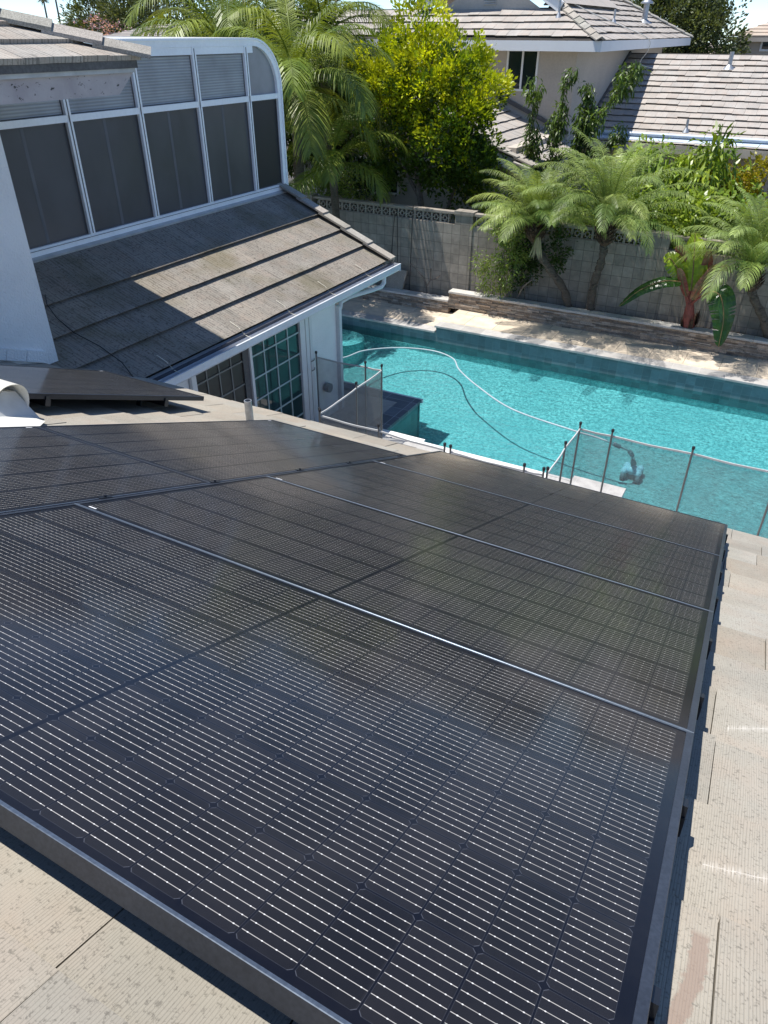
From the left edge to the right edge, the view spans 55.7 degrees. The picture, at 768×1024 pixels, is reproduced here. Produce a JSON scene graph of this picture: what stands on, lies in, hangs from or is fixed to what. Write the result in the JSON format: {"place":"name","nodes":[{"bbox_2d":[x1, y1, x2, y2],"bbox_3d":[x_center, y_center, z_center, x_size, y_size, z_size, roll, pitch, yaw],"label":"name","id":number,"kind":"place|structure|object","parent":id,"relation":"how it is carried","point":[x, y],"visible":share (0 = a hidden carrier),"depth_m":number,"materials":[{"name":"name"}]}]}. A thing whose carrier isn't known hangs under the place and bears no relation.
{"place":"outdoors","nodes":[
{"label":"outdoors","id":0,"kind":"place"},
{"bbox_2d":[321,393,414,447],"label":"pool deck","id":1,"kind":"structure","parent":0,"point":[346,411],"depth_m":12.19,"materials":[{"name":"concrete"}]},
{"bbox_2d":[311,351,382,438],"bbox_3d":[-0.938,-1.381,10.546,1.183,1.252,1.706,17,37,24],"label":"pool fence","id":2,"kind":"object","parent":1,"relation":"on","point":[346,393],"visible":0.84,"depth_m":10.94,"materials":[{"name":"white fabric"}]},
{"bbox_2d":[344,382,420,429],"bbox_3d":[-2.100,-2.340,13.168,5.550,0.050,1.280,17,37,24],"label":"slate coping","id":3,"kind":"object","parent":1,"relation":"on","point":[399,410],"visible":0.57,"depth_m":12.33,"materials":[{"name":"stone"}]},
{"bbox_2d":[0,8,767,1023],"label":"house","id":4,"kind":"structure","parent":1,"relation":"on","point":[164,222],"depth_m":7.72,"materials":[{"name":"concrete"}]},
{"bbox_2d":[0,379,44,426],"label":"roof vent cover","id":5,"kind":"object","parent":4,"relation":"on","point":[16,410],"visible":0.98,"depth_m":4.39,"materials":[{"name":"beige metal"}]},
{"bbox_2d":[29,396,50,405],"bbox_3d":[-2.720,-0.854,5.016,1.167,0.126,0.081,17,15,24],"label":"mounting rail","id":6,"kind":"object","parent":4,"relation":"attached to","point":[46,401],"visible":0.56,"depth_m":4.78,"materials":[{"name":"black metal"}]},
{"bbox_2d":[45,294,132,376],"bbox_3d":[-3.186,-1.867,7.734,1.369,0.630,0.151,21,39,29],"label":"roof cable","id":7,"kind":"object","parent":4,"relation":"on","point":[85,338],"visible":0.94,"depth_m":7.70,"materials":[{"name":"black plastic"}]},
{"bbox_2d":[136,398,168,406],"bbox_3d":[-2.232,-0.995,5.992,1.167,0.126,0.081,17,15,24],"label":"mounting rail","id":8,"kind":"object","parent":4,"relation":"attached to","point":[165,402],"visible":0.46,"depth_m":5.77,"materials":[{"name":"black metal"}]},
{"bbox_2d":[0,365,203,400],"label":"solar panel","id":9,"kind":"object","parent":8,"relation":"attached to","point":[53,383],"visible":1,"depth_m":5.57,"materials":[{"name":"black glass"}]},
{"bbox_2d":[244,399,253,419],"bbox_3d":[-1.085,-0.780,5.859,0.062,0.260,0.062,17,37,24],"label":"vent pipe","id":10,"kind":"object","parent":4,"relation":"on","point":[248,409],"visible":0.71,"depth_m":5.81,"materials":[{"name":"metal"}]},
{"bbox_2d":[188,320,309,420],"bbox_3d":[-1.767,-1.548,10.071,0.070,2.050,2.420,17,37,24],"label":"sliding door","id":11,"kind":"structure","parent":4,"relation":"in","point":[275,377],"depth_m":10.16,"materials":[{"name":"white paint"}]},
{"bbox_2d":[647,985,661,1023],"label":"mounting rail","id":12,"kind":"object","parent":4,"relation":"attached to","point":[655,1000],"visible":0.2,"depth_m":0.97,"materials":[{"name":"black metal"}]},
{"bbox_2d":[678,798,688,836],"bbox_3d":[-0.337,0.361,1.909,2.146,0.126,0.081,17,15,24],"label":"mounting rail","id":13,"kind":"object","parent":4,"relation":"attached to","point":[685,805],"visible":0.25,"depth_m":1.46,"materials":[{"name":"black metal"}]},
{"bbox_2d":[0,503,693,1023],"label":"solar panel","id":14,"kind":"object","parent":13,"relation":"attached to","point":[298,805],"visible":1,"depth_m":1.27,"materials":[{"name":"black glass"}]},
{"bbox_2d":[696,693,704,719],"bbox_3d":[-0.065,0.282,2.454,2.146,0.126,0.081,17,15,24],"label":"mounting rail","id":15,"kind":"object","parent":4,"relation":"attached to","point":[702,696],"visible":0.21,"depth_m":2.00,"materials":[{"name":"black metal"}]},
{"bbox_2d":[74,476,713,732],"bbox_3d":[0.073,0.192,2.671,2.099,0.038,1.152,17,15,24],"label":"solar panel","id":16,"kind":"object","parent":15,"relation":"on","point":[635,650],"visible":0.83,"depth_m":2.48,"materials":[{"name":"black glass"}]},
{"bbox_2d":[706,638,712,659],"bbox_3d":[0.175,0.212,2.933,2.146,0.126,0.081,17,15,24],"label":"mounting rail","id":17,"kind":"object","parent":4,"relation":"attached to","point":[710,644],"visible":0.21,"depth_m":2.48,"materials":[{"name":"black metal"}]},
{"bbox_2d":[714,597,718,613],"bbox_3d":[0.447,0.133,3.477,2.146,0.126,0.081,17,15,24],"label":"mounting rail","id":18,"kind":"object","parent":4,"relation":"attached to","point":[717,599],"visible":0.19,"depth_m":3.02,"materials":[{"name":"black metal"}]},
{"bbox_2d":[266,460,722,611],"bbox_3d":[0.585,0.043,3.695,2.099,0.037,1.152,17,15,24],"label":"solar panel","id":19,"kind":"object","parent":18,"relation":"attached to","point":[675,572],"visible":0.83,"depth_m":3.56,"materials":[{"name":"black glass"}]},
{"bbox_2d":[318,408,545,476],"bbox_3d":[0.470,-0.381,9.042,3.038,1.252,0.078,18,37,24],"label":"pool fence","id":20,"kind":"object","parent":1,"relation":"on","point":[394,437],"visible":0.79,"depth_m":8.73,"materials":[{"name":"black metal"}]},
{"bbox_2d":[360,426,625,496],"bbox_3d":[4.944,0.443,8.989,12.270,0.058,0.840,17,37,24],"label":"pale coping","id":21,"kind":"object","parent":1,"relation":"on","point":[596,486],"visible":0.23,"depth_m":10.37,"materials":[{"name":"stone"}]},
{"bbox_2d":[545,421,767,537],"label":"pool fence","id":22,"kind":"object","parent":1,"relation":"on","point":[713,472],"visible":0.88,"depth_m":8.86,"materials":[{"name":"white fabric"}]},
{"bbox_2d":[0,0,767,43],"label":"sky","id":23,"kind":"structure","parent":0,"point":[757,10],"materials":[{"name":"white"}]},
{"bbox_2d":[342,323,767,531],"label":"pool water","id":24,"kind":"structure","parent":0,"point":[551,401],"depth_m":12.74,"materials":[{"name":"teal liquid"}]},
{"bbox_2d":[343,347,634,458],"bbox_3d":[1.239,-2.349,13.636,7.241,0.382,2.206,17,37,24],"label":"pool hose","id":25,"kind":"object","parent":24,"relation":"on","point":[629,452],"visible":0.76,"depth_m":12.64,"materials":[{"name":"white plastic"}]},
{"bbox_2d":[343,334,767,534],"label":"pool floor","id":26,"kind":"structure","parent":0,"point":[502,452],"depth_m":13.21,"materials":[{"name":"teal paint"}]},
{"bbox_2d":[342,329,363,367],"bbox_3d":[-1.023,-3.492,15.827,1.240,0.660,1.000,17,37,24],"label":"pool step","id":27,"kind":"object","parent":26,"relation":"on","point":[352,358],"visible":0.29,"depth_m":15.44,"materials":[{"name":"teal paint"}]},
{"bbox_2d":[389,405,418,437],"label":"side pool wall","id":28,"kind":"structure","parent":26,"relation":"on","point":[412,425],"depth_m":12.41,"materials":[{"name":"blue tile"}]},
{"bbox_2d":[418,404,419,437],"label":"pool wall","id":29,"kind":"structure","parent":26,"relation":"on","point":[418,418],"depth_m":12.68,"materials":[{"name":"blue tile"}]},
{"bbox_2d":[344,381,569,480],"bbox_3d":[-0.550,-2.057,12.745,8.710,0.072,1.273,26,41,33],"label":"coping edge","id":30,"kind":"object","parent":29,"relation":"on","point":[501,462],"visible":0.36,"depth_m":10.86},
{"bbox_2d":[342,316,767,413],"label":"pool wall","id":31,"kind":"structure","parent":26,"relation":"on","point":[674,381],"depth_m":13.89,"materials":[{"name":"blue tile"}]},
{"bbox_2d":[342,309,767,387],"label":"coping","id":32,"kind":"object","parent":31,"relation":"on","point":[709,373],"visible":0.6,"depth_m":13.92,"materials":[{"name":"grey stone"}]},
{"bbox_2d":[619,458,637,482],"bbox_3d":[4.068,-0.744,11.868,0.330,0.407,0.402,17,37,24],"label":"pool cleaner","id":33,"kind":"object","parent":26,"relation":"on","point":[627,465],"visible":0.56,"depth_m":11.83,"materials":[{"name":"blue plastic"}]},
{"bbox_2d":[373,284,760,336],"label":"planter soil","id":34,"kind":"structure","parent":0,"point":[453,310],"depth_m":15.31,"materials":[{"name":"brown soil"}]},
{"bbox_2d":[391,213,394,253],"bbox_3d":[0.170,-5.819,16.240,0.144,1.631,0.018,6,34,8],"label":"garden stake","id":35,"kind":"object","parent":34,"relation":"on","point":[393,232],"visible":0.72,"depth_m":15.99,"materials":[{"name":"black plastic"}]},
{"bbox_2d":[397,208,397,262],"bbox_3d":[0.297,-5.822,16.155,0.018,1.731,0.081,-13,36,-19],"label":"garden stake","id":36,"kind":"object","parent":34,"relation":"on","point":[397,235],"visible":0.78,"depth_m":15.99,"materials":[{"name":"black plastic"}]},
{"bbox_2d":[409,210,412,289],"bbox_3d":[0.596,-5.773,15.991,0.068,1.830,0.017,-14,36,-20],"label":"garden stake","id":37,"kind":"object","parent":34,"relation":"on","point":[411,247],"visible":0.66,"depth_m":15.94,"materials":[{"name":"black plastic"}]},
{"bbox_2d":[410,263,439,292],"bbox_3d":[0.924,-5.136,16.090,0.749,0.667,0.149,17,37,24],"label":"bare branch","id":38,"kind":"object","parent":34,"relation":"on","point":[414,267],"visible":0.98,"depth_m":16.05,"materials":[{"name":"grey plant"}]},
{"bbox_2d":[468,206,532,303],"bbox_3d":[2.412,-5.237,14.808,1.562,2.013,0.768,17,37,24],"label":"planter shrub","id":39,"kind":"object","parent":34,"relation":"on","point":[513,242],"visible":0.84,"depth_m":14.80,"materials":[{"name":"green plant"}]},
{"bbox_2d":[467,158,611,306],"bbox_3d":[2.914,-5.241,14.070,2.835,2.865,2.917,17,37,24],"label":"date palm","id":40,"kind":"object","parent":34,"relation":"on","point":[535,217],"visible":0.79,"depth_m":13.56,"materials":[{"name":"green plant"}]},
{"bbox_2d":[529,237,541,260],"bbox_3d":[2.939,-5.070,14.014,0.226,0.447,0.146,17,37,24],"label":"dry flower stalk","id":41,"kind":"object","parent":40,"relation":"hanging from","point":[537,247],"visible":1,"depth_m":14.01,"materials":[{"name":"plant"}]},
{"bbox_2d":[506,221,578,299],"bbox_3d":[3.122,-5.070,14.644,1.455,1.898,0.535,17,37,24],"label":"dark shrub","id":42,"kind":"object","parent":34,"relation":"on","point":[533,265],"visible":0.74,"depth_m":14.58,"materials":[{"name":"green plant"}]},
{"bbox_2d":[515,127,720,310],"bbox_3d":[4.190,-5.237,13.563,3.470,3.399,3.732,17,37,24],"label":"date palm","id":43,"kind":"object","parent":34,"relation":"on","point":[608,217],"visible":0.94,"depth_m":12.93,"materials":[{"name":"green plant"}]},
{"bbox_2d":[619,233,746,346],"bbox_3d":[5.474,-4.114,13.325,2.012,1.833,0.864,17,37,24],"label":"red banana plant","id":44,"kind":"object","parent":34,"relation":"on","point":[689,278],"visible":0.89,"depth_m":13.08,"materials":[{"name":"brown plant"}]},
{"bbox_2d":[673,186,767,338],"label":"date palm","id":45,"kind":"object","parent":34,"relation":"on","point":[753,248],"visible":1,"depth_m":12.35,"materials":[{"name":"green plant"}]},
{"label":"ground","id":46,"kind":"structure","parent":0,"visible":0},
{"bbox_2d":[38,0,47,17],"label":"fan palm","id":47,"kind":"object","parent":46,"relation":"on","point":[43,2],"visible":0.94,"depth_m":82.94,"materials":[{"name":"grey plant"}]},
{"bbox_2d":[55,0,60,23],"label":"fan palm","id":48,"kind":"object","parent":46,"relation":"on","point":[57,10],"depth_m":82.28,"materials":[{"name":"grey plant"}]},
{"bbox_2d":[54,0,202,34],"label":"oleander bush","id":49,"kind":"object","parent":46,"relation":"on","point":[107,10],"visible":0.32,"depth_m":28.75,"materials":[{"name":"green plant"}]},
{"bbox_2d":[103,24,184,36],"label":"house","id":50,"kind":"structure","parent":46,"relation":"on","point":[125,33],"depth_m":25.11,"materials":[{"name":"beige paint"}]},
{"bbox_2d":[122,0,334,140],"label":"feather palm","id":51,"kind":"object","parent":46,"relation":"on","point":[215,23],"visible":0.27,"depth_m":15.73,"materials":[{"name":"green plant"}]},
{"bbox_2d":[161,0,411,201],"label":"dark tree","id":52,"kind":"object","parent":46,"relation":"on","point":[290,140],"visible":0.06,"depth_m":18.72,"materials":[{"name":"green plant"}]},
{"bbox_2d":[210,0,397,193],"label":"feather palm","id":53,"kind":"object","parent":46,"relation":"on","point":[295,87],"visible":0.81,"depth_m":13.58,"materials":[{"name":"green plant"}]},
{"bbox_2d":[219,0,408,195],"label":"feather palm","id":54,"kind":"object","parent":46,"relation":"on","point":[385,21],"visible":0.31,"depth_m":16.44,"materials":[{"name":"green plant"}]},
{"bbox_2d":[288,158,380,210],"bbox_3d":[-1.254,-6.991,17.543,2.740,2.978,1.150,17,37,24],"label":"leafy bush","id":55,"kind":"object","parent":46,"relation":"on","point":[345,177],"visible":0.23,"depth_m":16.89,"materials":[{"name":"green plant"}]},
{"bbox_2d":[284,101,410,218],"bbox_3d":[-1.050,-6.596,15.905,2.971,4.138,3.283,17,37,24],"label":"feather palm","id":56,"kind":"object","parent":46,"relation":"on","point":[327,172],"visible":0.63,"depth_m":14.94,"materials":[{"name":"green plant"}]},
{"bbox_2d":[335,0,517,220],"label":"citrus tree","id":57,"kind":"object","parent":46,"relation":"on","point":[446,73],"visible":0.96,"depth_m":15.10,"materials":[{"name":"green plant"}]},
{"bbox_2d":[467,168,551,229],"bbox_3d":[2.789,-6.148,16.348,2.140,2.917,1.209,17,37,24],"label":"yellow green bush","id":58,"kind":"object","parent":46,"relation":"on","point":[484,209],"visible":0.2,"depth_m":15.86,"materials":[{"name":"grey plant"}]},
{"bbox_2d":[281,0,767,254],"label":"neighbour house","id":59,"kind":"structure","parent":46,"relation":"on","point":[672,94],"depth_m":19.74,"materials":[{"name":"beige paint"}]},
{"bbox_2d":[355,156,399,194],"bbox_3d":[-0.172,-8.854,19.119,1.300,0.850,0.060,17,37,24],"label":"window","id":60,"kind":"structure","parent":59,"relation":"in","point":[396,191],"depth_m":19.08,"materials":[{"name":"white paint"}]},
{"bbox_2d":[504,51,539,90],"bbox_3d":[3.669,-11.749,19.333,0.880,0.960,0.060,17,37,24],"label":"window","id":61,"kind":"structure","parent":59,"relation":"in","point":[521,63],"depth_m":19.28,"materials":[{"name":"glass"}]},
{"bbox_2d":[555,0,560,17],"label":"roof vent","id":62,"kind":"object","parent":59,"relation":"on","point":[558,15],"visible":1,"depth_m":18.53,"materials":[{"name":"metal"}]},
{"bbox_2d":[574,4,652,68],"bbox_3d":[6.123,-13.593,20.529,4.503,1.898,0.314,-18,38,-26],"label":"roof cable","id":63,"kind":"object","parent":59,"relation":"attached to","point":[622,26],"visible":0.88,"depth_m":20.87,"materials":[{"name":"beige metal"}]},
{"bbox_2d":[612,9,615,22],"bbox_3d":[6.581,-14.149,20.769,0.180,0.370,0.180,17,37,24],"label":"roof vent","id":64,"kind":"object","parent":59,"relation":"on","point":[613,19],"visible":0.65,"depth_m":20.75,"materials":[{"name":"metal"}]},
{"bbox_2d":[641,0,652,23],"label":"roof vent","id":65,"kind":"object","parent":59,"relation":"on","point":[644,19],"visible":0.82,"depth_m":23.70,"materials":[{"name":"metal"}]},
{"bbox_2d":[592,130,767,147],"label":"gutter","id":66,"kind":"object","parent":59,"relation":"on","point":[746,142],"visible":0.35,"depth_m":19.43,"materials":[{"name":"white metal"}]},
{"bbox_2d":[682,119,689,132],"bbox_3d":[8.186,-10.422,19.649,0.210,0.350,0.210,17,37,24],"label":"roof vent","id":67,"kind":"object","parent":59,"relation":"on","point":[686,130],"visible":1,"depth_m":19.64,"materials":[{"name":"metal"}]},
{"bbox_2d":[723,52,734,69],"bbox_3d":[10.058,-13.087,21.101,0.360,0.470,0.360,17,37,24],"label":"roof vent","id":68,"kind":"object","parent":59,"relation":"on","point":[728,66],"visible":1,"depth_m":21.08,"materials":[{"name":"metal"}]},
{"bbox_2d":[305,192,767,336],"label":"block wall","id":69,"kind":"structure","parent":46,"relation":"on","point":[443,247],"depth_m":14.96,"materials":[{"name":"grey concrete"}]},
{"bbox_2d":[335,297,767,379],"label":"deck","id":70,"kind":"structure","parent":46,"relation":"on","point":[698,358],"depth_m":14.43,"materials":[{"name":"concrete"}]},
{"bbox_2d":[356,284,449,312],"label":"planter wall","id":71,"kind":"structure","parent":70,"relation":"on","point":[421,300],"depth_m":16.28,"materials":[{"name":"stone"}]},
{"bbox_2d":[386,269,407,289],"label":"paving slab","id":72,"kind":"structure","parent":71,"relation":"on","point":[396,280],"depth_m":16.42,"materials":[{"name":"grey concrete"}]},
{"bbox_2d":[448,288,767,361],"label":"planter wall","id":73,"kind":"structure","parent":70,"relation":"on","point":[697,338],"depth_m":14.40,"materials":[{"name":"stone"}]},
{"bbox_2d":[517,60,652,216],"bbox_3d":[4.473,-7.920,17.265,2.934,4.865,1.387,17,37,24],"label":"peach tree","id":74,"kind":"object","parent":46,"relation":"on","point":[584,127],"visible":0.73,"depth_m":16.48,"materials":[{"name":"green plant"}]},
{"bbox_2d":[514,175,767,254],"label":"broadleaf hedge","id":75,"kind":"object","parent":46,"relation":"on","point":[692,216],"visible":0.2,"depth_m":13.66,"materials":[{"name":"green plant"}]},
{"bbox_2d":[598,120,761,230],"bbox_3d":[6.084,-6.155,15.462,3.474,3.923,1.762,17,37,24],"label":"mango shrub","id":76,"kind":"object","parent":46,"relation":"on","point":[718,161],"visible":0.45,"depth_m":14.54,"materials":[{"name":"green plant"}]},
{"bbox_2d":[629,0,753,53],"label":"tree","id":77,"kind":"object","parent":46,"relation":"on","point":[688,16],"visible":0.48,"depth_m":27.87,"materials":[{"name":"green plant"}]},
{"bbox_2d":[694,151,767,221],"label":"yellow shrub","id":78,"kind":"object","parent":46,"relation":"on","point":[745,174],"visible":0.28,"depth_m":14.44,"materials":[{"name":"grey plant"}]},
{"bbox_2d":[727,22,767,54],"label":"house","id":79,"kind":"structure","parent":46,"relation":"on","point":[758,39],"depth_m":29.40,"materials":[{"name":"beige paint"}]},
{"bbox_2d":[759,42,767,50],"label":"window","id":80,"kind":"structure","parent":79,"relation":"in","point":[764,45],"depth_m":29.35,"materials":[{"name":"white paint"}]},
{"label":"mounting rail","id":81,"kind":"object","parent":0,"visible":0},
{"bbox_2d":[372,451,727,556],"bbox_3d":[1.096,-0.105,4.719,2.099,0.038,1.152,17,15,24],"label":"solar panel","id":82,"kind":"object","parent":81,"relation":"attached to","point":[690,531],"visible":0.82,"depth_m":4.62,"materials":[{"name":"black glass"}]},
{"label":"mounting rail","id":83,"kind":"object","parent":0,"visible":0},
{"bbox_2d":[35,420,405,483],"bbox_3d":[-0.817,-0.401,4.405,1.152,0.037,2.099,17,15,24],"label":"solar panel","id":84,"kind":"object","parent":83,"relation":"on","point":[222,451],"visible":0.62,"depth_m":4.12,"materials":[{"name":"black glass"}]},
{"label":"mounting rail","id":85,"kind":"object","parent":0,"visible":0},
{"bbox_2d":[0,426,209,513],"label":"solar panel","id":86,"kind":"object","parent":85,"relation":"on","point":[40,468],"visible":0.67,"depth_m":3.03,"materials":[{"name":"black glass"}]},
{"bbox_2d":[97,495,112,498],"bbox_3d":[-1.043,-0.038,2.713,0.020,0.052,0.055,17,15,24],"label":"panel clamp","id":87,"kind":"object","parent":86,"relation":"attached to","point":[104,497],"visible":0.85,"depth_m":2.70,"materials":[{"name":"black metal"}]}
]}

